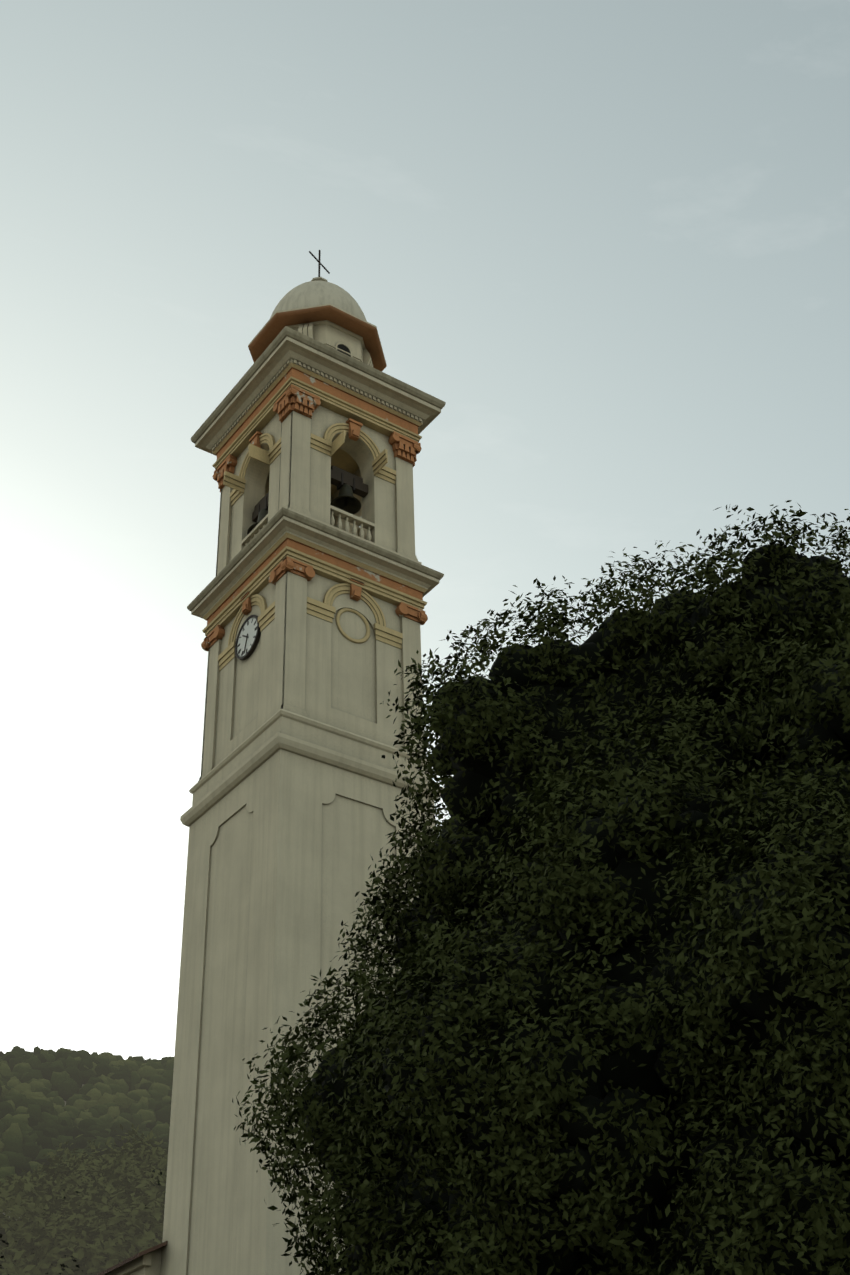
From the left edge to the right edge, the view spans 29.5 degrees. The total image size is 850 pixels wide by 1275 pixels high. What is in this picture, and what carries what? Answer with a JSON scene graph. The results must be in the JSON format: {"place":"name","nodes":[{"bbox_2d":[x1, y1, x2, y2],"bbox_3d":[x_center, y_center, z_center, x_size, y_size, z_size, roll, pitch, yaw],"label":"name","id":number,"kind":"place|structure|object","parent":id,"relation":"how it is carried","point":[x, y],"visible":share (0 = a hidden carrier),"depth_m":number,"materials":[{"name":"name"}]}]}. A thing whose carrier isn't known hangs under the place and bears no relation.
{"place":"outdoors","nodes":[
{"label":"outdoors","id":0,"kind":"place"},
{"bbox_2d":[0,1045,173,1190],"bbox_3d":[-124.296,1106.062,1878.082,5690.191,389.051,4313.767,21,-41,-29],"label":"hill terrain","id":1,"kind":"structure","parent":0,"point":[50,1099],"depth_m":680.50,"materials":[{"name":"green plant"}]},
{"bbox_2d":[0,1190,147,1274],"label":"tree","id":2,"kind":"object","parent":1,"relation":"on","point":[9,1265],"visible":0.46,"depth_m":68.53,"materials":[{"name":"green plant"}]},
{"bbox_2d":[12,1134,151,1197],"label":"tree","id":3,"kind":"object","parent":1,"relation":"on","point":[67,1151],"visible":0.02,"depth_m":102.41,"materials":[{"name":"green plant"}]},
{"bbox_2d":[0,1181,164,1274],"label":"tree","id":4,"kind":"object","parent":1,"relation":"on","point":[87,1255],"visible":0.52,"depth_m":68.47,"materials":[{"name":"green plant"}]},
{"bbox_2d":[7,1171,166,1274],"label":"tree","id":5,"kind":"object","parent":1,"relation":"on","point":[105,1206],"visible":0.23,"depth_m":72.36,"materials":[{"name":"green plant"}]},
{"bbox_2d":[32,1134,167,1220],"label":"tree","id":6,"kind":"object","parent":1,"relation":"on","point":[134,1172],"visible":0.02,"depth_m":100.01,"materials":[{"name":"green plant"}]},
{"bbox_2d":[61,1123,167,1174],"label":"tree","id":7,"kind":"object","parent":1,"relation":"on","point":[94,1152],"depth_m":108.95,"materials":[{"name":"green plant"}]},
{"bbox_2d":[0,0,849,1059],"label":"sky","id":8,"kind":"structure","parent":0,"point":[612,237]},
{"label":"ground","id":9,"kind":"structure","parent":0,"visible":0},
{"bbox_2d":[97,1241,167,1274],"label":"church","id":10,"kind":"structure","parent":9,"relation":"on","point":[146,1262],"depth_m":38.94,"materials":[{"name":"paint"}]},
{"bbox_2d":[160,250,445,1274],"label":"bell tower","id":11,"kind":"structure","parent":9,"relation":"on","point":[308,604],"depth_m":45.02,"materials":[{"name":"beige paint"}]},
{"bbox_2d":[232,500,849,1274],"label":"holm oak tree","id":12,"kind":"object","parent":9,"relation":"on","point":[600,1026],"visible":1,"depth_m":15.85,"materials":[{"name":"green plant"}]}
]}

